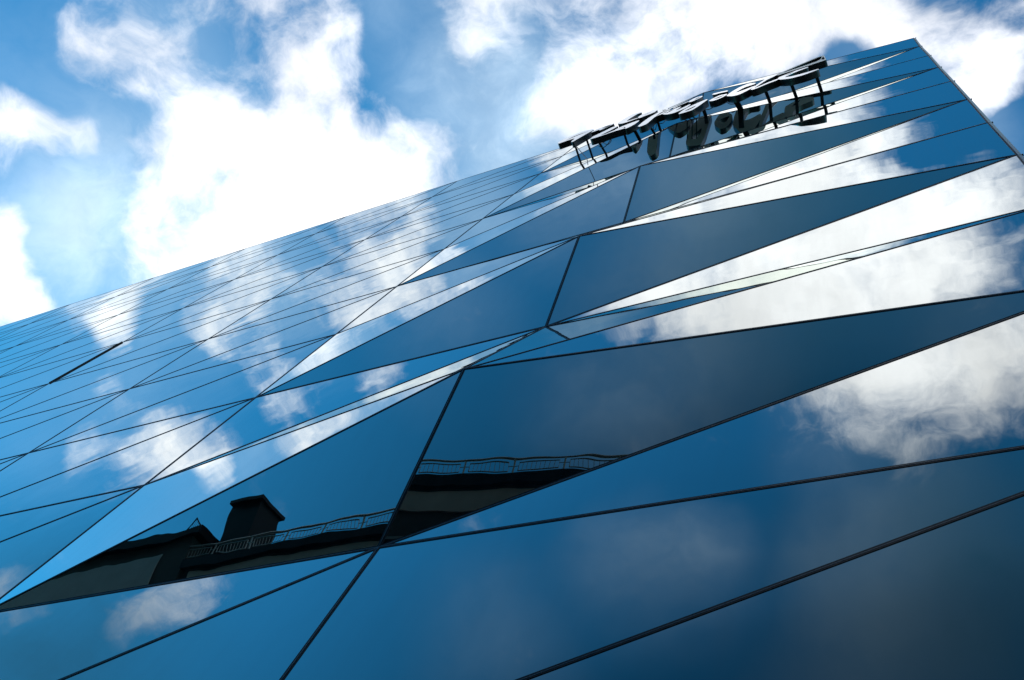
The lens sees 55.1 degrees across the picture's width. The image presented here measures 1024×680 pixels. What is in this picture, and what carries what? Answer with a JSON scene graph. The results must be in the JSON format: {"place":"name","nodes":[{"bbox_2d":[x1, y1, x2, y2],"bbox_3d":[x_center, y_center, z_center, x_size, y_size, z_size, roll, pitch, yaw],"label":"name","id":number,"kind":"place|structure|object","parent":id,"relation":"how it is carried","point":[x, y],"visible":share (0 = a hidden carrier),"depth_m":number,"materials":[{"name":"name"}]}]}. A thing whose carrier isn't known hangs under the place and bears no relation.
{"place":"outdoors","nodes":[
{"label":"outdoors","id":0,"kind":"place"},
{"bbox_2d":[0,0,1023,325],"label":"sky","id":1,"kind":"structure","parent":0,"point":[141,140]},
{"label":"ground","id":2,"kind":"structure","parent":0,"visible":0},
{"bbox_2d":[0,37,1023,679],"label":"glass building","id":3,"kind":"structure","parent":2,"relation":"on","point":[726,391],"depth_m":11.12,"materials":[{"name":"blue glass"}]},
{"bbox_2d":[558,55,827,164],"bbox_3d":[4.949,-6.227,28.950,8.707,7.411,1.001,-14,-74,23],"label":"rooftop sign","id":4,"kind":"object","parent":3,"relation":"on","point":[790,77],"visible":1,"depth_m":28.94,"materials":[{"name":"black metal"}]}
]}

